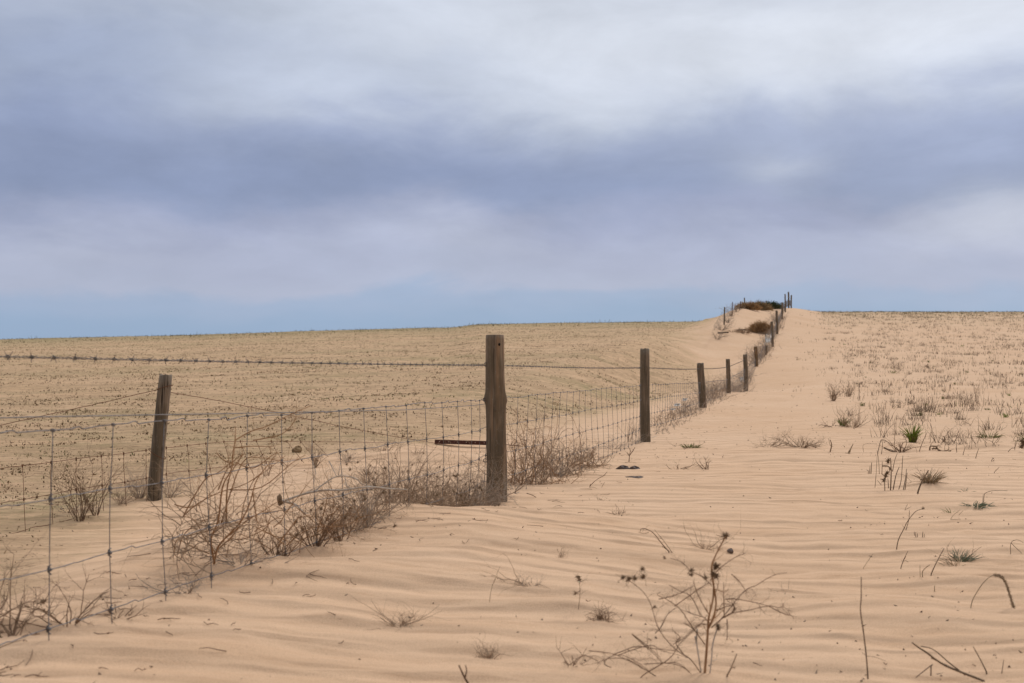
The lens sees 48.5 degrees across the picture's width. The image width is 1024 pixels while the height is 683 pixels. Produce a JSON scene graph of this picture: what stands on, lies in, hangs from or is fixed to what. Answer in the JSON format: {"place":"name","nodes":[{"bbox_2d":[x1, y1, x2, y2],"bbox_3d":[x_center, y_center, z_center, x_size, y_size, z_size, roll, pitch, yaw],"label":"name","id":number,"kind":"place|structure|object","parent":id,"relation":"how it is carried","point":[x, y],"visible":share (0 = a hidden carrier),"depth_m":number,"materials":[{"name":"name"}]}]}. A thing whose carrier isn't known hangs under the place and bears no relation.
{"place":"outdoors","nodes":[
{"label":"outdoors","id":0,"kind":"place"},
{"bbox_2d":[0,308,1023,682],"bbox_3d":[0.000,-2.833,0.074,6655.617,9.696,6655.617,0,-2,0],"label":"sand ground","id":1,"kind":"structure","parent":0,"point":[806,546],"depth_m":7.59,"materials":[{"name":"sand"}]},
{"bbox_2d":[0,552,58,617],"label":"dry weed","id":2,"kind":"object","parent":1,"relation":"on","point":[3,604],"visible":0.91,"depth_m":3.56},
{"bbox_2d":[0,534,69,637],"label":"dry weed","id":3,"kind":"object","parent":1,"relation":"on","point":[15,625],"visible":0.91,"depth_m":3.50,"materials":[{"name":"plant"}]},
{"bbox_2d":[0,559,126,627],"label":"dry weed","id":4,"kind":"object","parent":1,"relation":"on","point":[77,621],"visible":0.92,"depth_m":3.54,"materials":[{"name":"plant"}]},
{"bbox_2d":[5,421,131,521],"bbox_3d":[-3.683,1.009,9.381,1.006,0.938,0.908,1,-2,-28],"label":"dry weed","id":5,"kind":"object","parent":1,"relation":"on","point":[81,509],"visible":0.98,"depth_m":9.29,"materials":[{"name":"plant"}]},
{"bbox_2d":[61,453,132,519],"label":"dry weed","id":6,"kind":"object","parent":1,"relation":"on","point":[92,510],"visible":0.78,"depth_m":9.47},
{"bbox_2d":[91,593,144,620],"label":"dry weed","id":7,"kind":"object","parent":1,"relation":"on","point":[123,611],"visible":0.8,"depth_m":3.71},
{"bbox_2d":[99,470,157,504],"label":"dry weed","id":8,"kind":"object","parent":1,"relation":"on","point":[118,497],"visible":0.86,"depth_m":10.00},
{"bbox_2d":[115,457,168,498],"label":"dry weed","id":9,"kind":"object","parent":1,"relation":"on","point":[138,491],"visible":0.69,"depth_m":10.34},
{"bbox_2d":[129,566,210,595],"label":"dry weed","id":10,"kind":"object","parent":1,"relation":"on","point":[193,587],"visible":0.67,"depth_m":4.08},
{"bbox_2d":[162,458,205,497],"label":"dry weed","id":11,"kind":"object","parent":1,"relation":"on","point":[171,496],"visible":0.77,"depth_m":10.58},
{"bbox_2d":[123,384,329,580],"bbox_3d":[-1.129,0.596,4.497,0.787,0.866,0.707,0,-2,0],"label":"tangled weed","id":12,"kind":"object","parent":1,"relation":"on","point":[215,529],"visible":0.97,"depth_m":4.44,"materials":[{"name":"plant"}]},
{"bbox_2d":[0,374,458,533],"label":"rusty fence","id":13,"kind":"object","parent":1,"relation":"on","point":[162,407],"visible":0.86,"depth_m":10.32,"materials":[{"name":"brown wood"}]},
{"bbox_2d":[179,529,297,572],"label":"dry weed","id":14,"kind":"object","parent":1,"relation":"on","point":[240,559],"visible":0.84,"depth_m":4.53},
{"bbox_2d":[254,449,277,475],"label":"dry weed","id":15,"kind":"object","parent":1,"relation":"on","point":[262,467],"visible":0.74,"depth_m":11.56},
{"bbox_2d":[247,508,331,556],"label":"dry weed","id":16,"kind":"object","parent":1,"relation":"on","point":[278,552],"visible":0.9,"depth_m":4.76,"materials":[{"name":"plant"}]},
{"bbox_2d":[292,445,301,451],"bbox_3d":[-2.592,1.315,13.771,0.114,0.117,0.108,1,-2,-39],"label":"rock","id":17,"kind":"object","parent":1,"relation":"on","point":[297,448],"visible":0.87,"depth_m":13.74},
{"bbox_2d":[234,476,361,548],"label":"dry weed","id":18,"kind":"object","parent":1,"relation":"on","point":[325,533],"visible":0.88,"depth_m":5.08,"materials":[{"name":"plant"}]},
{"bbox_2d":[217,422,404,558],"bbox_3d":[-0.984,0.660,5.026,0.970,0.604,1.076,1,-2,-42],"label":"woven weed","id":19,"kind":"object","parent":1,"relation":"on","point":[318,526],"visible":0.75,"depth_m":5.01,"materials":[{"name":"plant"}]},
{"bbox_2d":[299,437,336,467],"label":"dry weed","id":20,"kind":"object","parent":1,"relation":"on","point":[315,459],"visible":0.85,"depth_m":12.16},
{"bbox_2d":[311,502,358,541],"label":"dry weed","id":21,"kind":"object","parent":1,"relation":"on","point":[336,532],"visible":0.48,"depth_m":5.36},
{"bbox_2d":[285,480,398,538],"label":"dry weed","id":22,"kind":"object","parent":1,"relation":"on","point":[364,518],"visible":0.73,"depth_m":5.57,"materials":[{"name":"plant"}]},
{"bbox_2d":[277,443,407,513],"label":"bleached branch","id":23,"kind":"object","parent":1,"relation":"on","point":[279,498],"visible":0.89,"depth_m":5.23,"materials":[{"name":"wood"}]},
{"bbox_2d":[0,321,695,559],"bbox_3d":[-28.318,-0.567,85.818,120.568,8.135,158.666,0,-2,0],"label":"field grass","id":24,"kind":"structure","parent":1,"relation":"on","point":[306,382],"depth_m":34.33,"materials":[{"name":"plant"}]},
{"bbox_2d":[328,444,368,462],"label":"dry weed","id":25,"kind":"object","parent":1,"relation":"on","point":[343,460],"visible":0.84,"depth_m":12.55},
{"bbox_2d":[0,317,713,584],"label":"field stubble","id":26,"kind":"object","parent":1,"relation":"on","point":[84,435],"visible":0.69,"depth_m":26.62,"materials":[{"name":"plant"}]},
{"bbox_2d":[265,449,451,524],"bbox_3d":[-0.828,0.757,6.044,0.844,0.432,1.062,1,-2,-36],"label":"dry weed","id":27,"kind":"object","parent":1,"relation":"on","point":[373,484],"visible":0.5,"depth_m":5.92,"materials":[{"name":"plant"}]},
{"bbox_2d":[324,456,407,528],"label":"dry weed","id":28,"kind":"object","parent":1,"relation":"on","point":[375,498],"visible":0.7,"depth_m":5.67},
{"bbox_2d":[353,466,385,482],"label":"dry weed","id":29,"kind":"object","parent":1,"relation":"on","point":[361,478],"visible":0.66,"depth_m":9.53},
{"bbox_2d":[312,437,439,522],"bbox_3d":[-0.739,0.732,6.273,0.740,0.484,1.559,0,-2,0],"label":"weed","id":30,"kind":"object","parent":1,"relation":"on","point":[407,486],"visible":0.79,"depth_m":6.11,"materials":[{"name":"plant"}]},
{"bbox_2d":[359,434,420,451],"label":"dry weed","id":31,"kind":"object","parent":1,"relation":"on","point":[389,443],"visible":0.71,"depth_m":13.61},
{"bbox_2d":[320,409,462,503],"bbox_3d":[-0.659,0.736,6.596,0.964,0.683,0.696,1,-2,-19],"label":"dry weed","id":32,"kind":"object","parent":1,"relation":"on","point":[413,481],"visible":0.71,"depth_m":6.68,"materials":[{"name":"plant"}]},
{"bbox_2d":[0,292,791,645],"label":"wire fence","id":33,"kind":"object","parent":1,"relation":"on","point":[496,402],"visible":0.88,"depth_m":8.01,"materials":[{"name":"brown wood"}]},
{"bbox_2d":[764,334,771,344],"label":"plastic sheet","id":34,"kind":"object","parent":33,"relation":"attached to","point":[767,337],"visible":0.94,"depth_m":56.63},
{"bbox_2d":[344,593,451,630],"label":"dry tuft","id":35,"kind":"object","parent":1,"relation":"on","point":[400,620],"visible":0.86,"depth_m":3.82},
{"bbox_2d":[354,452,480,505],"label":"dry weed","id":36,"kind":"object","parent":1,"relation":"on","point":[436,495],"visible":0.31,"depth_m":6.83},
{"bbox_2d":[371,457,496,506],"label":"dry weed","id":37,"kind":"object","parent":1,"relation":"on","point":[439,493],"visible":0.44,"depth_m":6.96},
{"bbox_2d":[376,442,504,506],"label":"dry weed","id":38,"kind":"object","parent":1,"relation":"on","point":[454,502],"visible":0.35,"depth_m":7.31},
{"bbox_2d":[427,457,498,506],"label":"dry weed","id":39,"kind":"object","parent":1,"relation":"on","point":[479,487],"visible":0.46,"depth_m":7.48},
{"bbox_2d":[458,665,468,682],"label":"dry stalk","id":40,"kind":"object","parent":1,"relation":"on","point":[464,677],"visible":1,"depth_m":3.14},
{"bbox_2d":[400,440,538,505],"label":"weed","id":41,"kind":"object","parent":1,"relation":"on","point":[473,480],"visible":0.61,"depth_m":7.50,"materials":[{"name":"plant"}]},
{"bbox_2d":[435,440,517,445],"bbox_3d":[-0.482,1.397,15.695,1.166,0.090,0.052,0,-2,0],"label":"angle bar","id":42,"kind":"object","parent":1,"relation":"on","point":[464,442],"visible":0.71,"depth_m":15.67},
{"bbox_2d":[439,447,517,506],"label":"dry weed","id":43,"kind":"object","parent":1,"relation":"on","point":[497,475],"visible":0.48,"depth_m":7.74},
{"bbox_2d":[0,393,975,676],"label":"fallen twigs","id":44,"kind":"object","parent":1,"relation":"on","point":[306,575],"visible":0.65,"depth_m":4.26,"materials":[{"name":"wood"}]},
{"bbox_2d":[444,453,531,506],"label":"dry weed","id":45,"kind":"object","parent":1,"relation":"on","point":[492,500],"visible":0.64,"depth_m":7.56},
{"bbox_2d":[471,482,512,505],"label":"dry weed","id":46,"kind":"object","parent":1,"relation":"on","point":[496,495],"visible":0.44,"depth_m":7.81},
{"bbox_2d":[471,636,517,658],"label":"dry tuft","id":47,"kind":"object","parent":1,"relation":"on","point":[490,656],"visible":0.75,"depth_m":3.50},
{"bbox_2d":[460,554,549,590],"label":"dry tuft","id":48,"kind":"object","parent":1,"relation":"on","point":[519,582],"visible":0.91,"depth_m":4.48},
{"bbox_2d":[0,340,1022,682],"bbox_3d":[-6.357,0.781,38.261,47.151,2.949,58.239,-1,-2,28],"label":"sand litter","id":49,"kind":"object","parent":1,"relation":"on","point":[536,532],"visible":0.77,"depth_m":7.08,"materials":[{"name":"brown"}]},
{"bbox_2d":[2,310,1022,342],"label":"grass","id":50,"kind":"structure","parent":1,"relation":"on","point":[362,329],"depth_m":114.84,"materials":[{"name":"plant"}]},
{"bbox_2d":[507,474,536,489],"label":"dry weed","id":51,"kind":"object","parent":1,"relation":"on","point":[520,483],"visible":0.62,"depth_m":8.87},
{"bbox_2d":[454,401,593,484],"bbox_3d":[0.105,0.834,9.436,1.255,0.740,0.820,0,-2,0],"label":"tumbleweed","id":52,"kind":"object","parent":1,"relation":"on","point":[542,477],"visible":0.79,"depth_m":9.35,"materials":[{"name":"plant"}]},
{"bbox_2d":[519,434,602,476],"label":"tumbleweed","id":53,"kind":"object","parent":1,"relation":"on","point":[562,466],"visible":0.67,"depth_m":10.26,"materials":[{"name":"plant"}]},
{"bbox_2d":[566,575,587,609],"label":"dry stalk","id":54,"kind":"object","parent":1,"relation":"on","point":[579,580],"visible":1,"depth_m":4.14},
{"bbox_2d":[556,641,598,666],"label":"dry tuft","id":55,"kind":"object","parent":1,"relation":"on","point":[566,662],"visible":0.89,"depth_m":3.45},
{"bbox_2d":[550,438,617,468],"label":"tumbleweed","id":56,"kind":"object","parent":1,"relation":"on","point":[592,455],"visible":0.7,"depth_m":11.15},
{"bbox_2d":[582,600,626,625],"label":"dry tuft","id":57,"kind":"object","parent":1,"relation":"on","point":[601,617],"visible":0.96,"depth_m":4.06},
{"bbox_2d":[584,429,631,449],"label":"dry weed","id":58,"kind":"object","parent":1,"relation":"on","point":[609,443],"visible":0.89,"depth_m":13.97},
{"bbox_2d":[616,465,628,468],"bbox_3d":[1.056,1.227,10.956,0.146,0.077,0.078,0,-2,0],"label":"stone","id":59,"kind":"object","parent":1,"relation":"on","point":[623,467],"visible":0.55,"depth_m":10.93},
{"bbox_2d":[611,416,637,441],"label":"dry weed","id":60,"kind":"object","parent":1,"relation":"on","point":[628,431],"visible":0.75,"depth_m":15.57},
{"bbox_2d":[629,420,679,434],"bbox_3d":[2.133,1.326,17.427,0.716,0.300,2.023,0,-2,15],"label":"weed drift","id":61,"kind":"object","parent":1,"relation":"on","point":[656,427],"visible":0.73,"depth_m":17.44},
{"bbox_2d":[640,528,671,552],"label":"dry stalk","id":62,"kind":"object","parent":1,"relation":"on","point":[658,539],"visible":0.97,"depth_m":5.54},
{"bbox_2d":[650,406,702,425],"bbox_3d":[2.879,1.269,19.795,0.851,0.429,2.974,-1,-2,19],"label":"weed drift","id":63,"kind":"object","parent":1,"relation":"on","point":[673,417],"visible":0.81,"depth_m":19.72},
{"bbox_2d":[651,394,715,416],"bbox_3d":[3.288,1.231,21.963,1.232,0.680,3.381,-1,-2,22],"label":"weed drift","id":64,"kind":"object","parent":1,"relation":"on","point":[687,402],"visible":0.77,"depth_m":21.91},
{"bbox_2d":[671,440,701,447],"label":"grass tuft","id":65,"kind":"object","parent":1,"relation":"on","point":[691,446],"visible":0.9,"depth_m":14.24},
{"bbox_2d":[587,525,795,677],"bbox_3d":[0.549,0.786,3.413,0.649,0.485,0.325,0,-2,0],"label":"branching weed","id":66,"kind":"object","parent":1,"relation":"on","point":[714,566],"visible":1,"depth_m":3.41,"materials":[{"name":"plant"}]},
{"bbox_2d":[695,457,712,468],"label":"dry weed","id":67,"kind":"object","parent":1,"relation":"on","point":[705,463],"visible":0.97,"depth_m":10.94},
{"bbox_2d":[668,512,740,550],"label":"dry tuft","id":68,"kind":"object","parent":1,"relation":"on","point":[707,542],"visible":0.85,"depth_m":5.80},
{"bbox_2d":[682,375,730,405],"bbox_3d":[4.287,1.152,25.426,1.324,0.847,3.724,0,-2,15],"label":"weed drift","id":69,"kind":"object","parent":1,"relation":"on","point":[712,396],"visible":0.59,"depth_m":25.12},
{"bbox_2d":[691,370,740,399],"bbox_3d":[5.015,1.055,28.375,1.308,0.938,4.010,0,-2,4],"label":"weed drift","id":70,"kind":"object","parent":1,"relation":"on","point":[717,396],"visible":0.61,"depth_m":28.03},
{"bbox_2d":[711,329,728,339],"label":"dry weed","id":71,"kind":"object","parent":1,"relation":"on","point":[719,336],"visible":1,"depth_m":68.98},
{"bbox_2d":[711,377,741,392],"bbox_3d":[6.153,1.310,33.225,1.363,0.857,4.099,0,-2,9],"label":"weed drift","id":72,"kind":"object","parent":1,"relation":"on","point":[731,387],"visible":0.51,"depth_m":32.73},
{"bbox_2d":[714,298,744,329],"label":"crest fence","id":73,"kind":"object","parent":1,"relation":"on","point":[730,312],"visible":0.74,"depth_m":76.06,"materials":[{"name":"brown wood"}]},
{"bbox_2d":[718,371,753,391],"bbox_3d":[7.204,1.313,36.642,1.438,1.096,4.638,0,-2,17],"label":"weed drift","id":74,"kind":"object","parent":1,"relation":"on","point":[743,383],"visible":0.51,"depth_m":36.82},
{"bbox_2d":[717,359,766,388],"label":"weed drift","id":75,"kind":"object","parent":1,"relation":"on","point":[741,375],"visible":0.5,"depth_m":42.08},
{"bbox_2d":[734,328,751,333],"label":"brush mound","id":76,"kind":"object","parent":1,"relation":"on","point":[741,331],"visible":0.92,"depth_m":73.94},
{"bbox_2d":[733,301,762,310],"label":"brush mound","id":77,"kind":"object","parent":1,"relation":"on","point":[752,306],"visible":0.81,"depth_m":96.65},
{"bbox_2d":[738,341,772,364],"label":"weed drift","id":78,"kind":"object","parent":1,"relation":"on","point":[752,358],"visible":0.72,"depth_m":50.01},
{"bbox_2d":[745,300,774,310],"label":"brush mound","id":79,"kind":"object","parent":1,"relation":"on","point":[766,306],"visible":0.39,"depth_m":101.47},
{"bbox_2d":[743,335,776,357],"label":"weed drift","id":80,"kind":"object","parent":1,"relation":"on","point":[761,349],"visible":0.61,"depth_m":54.92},
{"bbox_2d":[746,319,777,333],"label":"brush mound","id":81,"kind":"object","parent":1,"relation":"on","point":[757,325],"visible":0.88,"depth_m":75.72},
{"bbox_2d":[753,324,782,342],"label":"weed drift","id":82,"kind":"object","parent":1,"relation":"on","point":[769,332],"visible":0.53,"depth_m":71.13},
{"bbox_2d":[750,428,791,447],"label":"dry weed","id":83,"kind":"object","parent":1,"relation":"on","point":[771,439],"visible":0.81,"depth_m":14.09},
{"bbox_2d":[759,300,784,308],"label":"green bush","id":84,"kind":"object","parent":1,"relation":"on","point":[774,305],"visible":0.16,"depth_m":111.77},
{"bbox_2d":[768,315,785,329],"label":"weed drift","id":85,"kind":"object","parent":1,"relation":"on","point":[779,327],"visible":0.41,"depth_m":79.34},
{"bbox_2d":[765,309,790,321],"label":"weed drift","id":86,"kind":"object","parent":1,"relation":"on","point":[778,316],"visible":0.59,"depth_m":86.74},
{"bbox_2d":[748,431,843,448],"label":"dry weed","id":87,"kind":"object","parent":1,"relation":"on","point":[808,445],"visible":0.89,"depth_m":13.95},
{"bbox_2d":[826,377,850,400],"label":"dry weed","id":88,"kind":"object","parent":1,"relation":"on","point":[832,396],"visible":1,"depth_m":26.10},
{"bbox_2d":[836,418,852,425],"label":"grass tuft","id":89,"kind":"object","parent":1,"relation":"on","point":[842,424],"visible":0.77,"depth_m":18.19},
{"bbox_2d":[839,378,853,396],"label":"dry weed","id":90,"kind":"object","parent":1,"relation":"on","point":[848,394],"visible":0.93,"depth_m":28.94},
{"bbox_2d":[830,399,873,427],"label":"dry weed","id":91,"kind":"object","parent":1,"relation":"on","point":[856,423],"visible":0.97,"depth_m":17.91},
{"bbox_2d":[860,577,884,678],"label":"dry stalk","id":92,"kind":"object","parent":1,"relation":"on","point":[865,654],"visible":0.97,"depth_m":3.46,"materials":[{"name":"plant"}]},
{"bbox_2d":[863,439,900,453],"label":"dry stalk","id":93,"kind":"object","parent":1,"relation":"on","point":[882,446],"visible":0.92,"depth_m":12.91,"materials":[{"name":"plant"}]},
{"bbox_2d":[868,452,906,490],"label":"dry stalk","id":94,"kind":"object","parent":1,"relation":"on","point":[886,472],"visible":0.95,"depth_m":8.95,"materials":[{"name":"plant"}]},
{"bbox_2d":[878,420,929,451],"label":"dry weed","id":95,"kind":"object","parent":1,"relation":"on","point":[899,449],"visible":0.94,"depth_m":13.07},
{"bbox_2d":[793,310,1023,428],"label":"slope grass","id":96,"kind":"structure","parent":1,"relation":"on","point":[950,365],"depth_m":58.34,"materials":[{"name":"plant"}]},
{"bbox_2d":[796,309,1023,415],"bbox_3d":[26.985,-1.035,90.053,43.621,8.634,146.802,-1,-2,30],"label":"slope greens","id":97,"kind":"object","parent":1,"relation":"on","point":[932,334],"visible":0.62,"depth_m":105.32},
{"bbox_2d":[896,507,924,548],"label":"dry stalk","id":98,"kind":"object","parent":1,"relation":"on","point":[907,524],"visible":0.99,"depth_m":5.96,"materials":[{"name":"plant"}]},
{"bbox_2d":[894,414,926,424],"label":"dry grass tuft","id":99,"kind":"object","parent":1,"relation":"on","point":[908,419],"visible":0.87,"depth_m":18.13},
{"bbox_2d":[899,423,924,442],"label":"grass tuft","id":100,"kind":"object","parent":1,"relation":"on","point":[912,436],"visible":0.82,"depth_m":15.02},
{"bbox_2d":[907,468,954,483],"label":"grass tuft","id":101,"kind":"object","parent":1,"relation":"on","point":[928,479],"visible":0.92,"depth_m":9.10,"materials":[{"name":"plant"}]},
{"bbox_2d":[926,425,953,442],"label":"dry grass tuft","id":102,"kind":"object","parent":1,"relation":"on","point":[939,438],"visible":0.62,"depth_m":14.96,"materials":[{"name":"plant"}]},
{"bbox_2d":[929,442,952,451],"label":"dry stalk","id":103,"kind":"object","parent":1,"relation":"on","point":[930,446],"visible":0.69,"depth_m":13.13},
{"bbox_2d":[912,642,984,681],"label":"dry stalk","id":104,"kind":"object","parent":1,"relation":"on","point":[952,668],"visible":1,"depth_m":3.47,"materials":[{"name":"plant"}]},
{"bbox_2d":[933,428,963,444],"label":"dry grass tuft","id":105,"kind":"object","parent":1,"relation":"on","point":[948,436],"visible":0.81,"depth_m":14.64,"materials":[{"name":"plant"}]},
{"bbox_2d":[935,556,967,565],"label":"grass tuft","id":106,"kind":"object","parent":1,"relation":"on","point":[948,562],"visible":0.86,"depth_m":5.45,"materials":[{"name":"plant"}]},
{"bbox_2d":[938,436,967,444],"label":"dry grass tuft","id":107,"kind":"object","parent":1,"relation":"on","point":[955,440],"visible":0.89,"depth_m":14.31,"materials":[{"name":"plant"}]},
{"bbox_2d":[926,538,982,561],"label":"grass tuft","id":108,"kind":"object","parent":1,"relation":"on","point":[964,558],"visible":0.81,"depth_m":5.59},
{"bbox_2d":[959,501,995,508],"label":"grass tuft","id":109,"kind":"object","parent":1,"relation":"on","point":[982,504],"visible":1,"depth_m":7.73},
{"bbox_2d":[969,427,1003,446],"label":"dry grass tuft","id":110,"kind":"object","parent":1,"relation":"on","point":[986,439],"visible":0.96,"depth_m":13.83,"materials":[{"name":"plant"}]},
{"bbox_2d":[970,414,1004,437],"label":"grass tuft","id":111,"kind":"object","parent":1,"relation":"on","point":[988,436],"visible":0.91,"depth_m":15.74,"materials":[{"name":"plant"}]},
{"bbox_2d":[973,647,1003,673],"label":"dry stalk","id":112,"kind":"object","parent":1,"relation":"on","point":[983,664],"visible":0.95,"depth_m":3.55,"materials":[{"name":"plant"}]},
{"bbox_2d":[970,573,1015,608],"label":"dry stalk","id":113,"kind":"object","parent":1,"relation":"on","point":[1007,589],"visible":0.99,"depth_m":4.46,"materials":[{"name":"plant"}]},
{"bbox_2d":[1008,438,1023,451],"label":"dry stalk","id":114,"kind":"object","parent":1,"relation":"on","point":[1021,445],"visible":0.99,"depth_m":13.06,"materials":[{"name":"plant"}]},
{"bbox_2d":[0,0,1023,338],"label":"sky","id":115,"kind":"structure","parent":0,"point":[167,167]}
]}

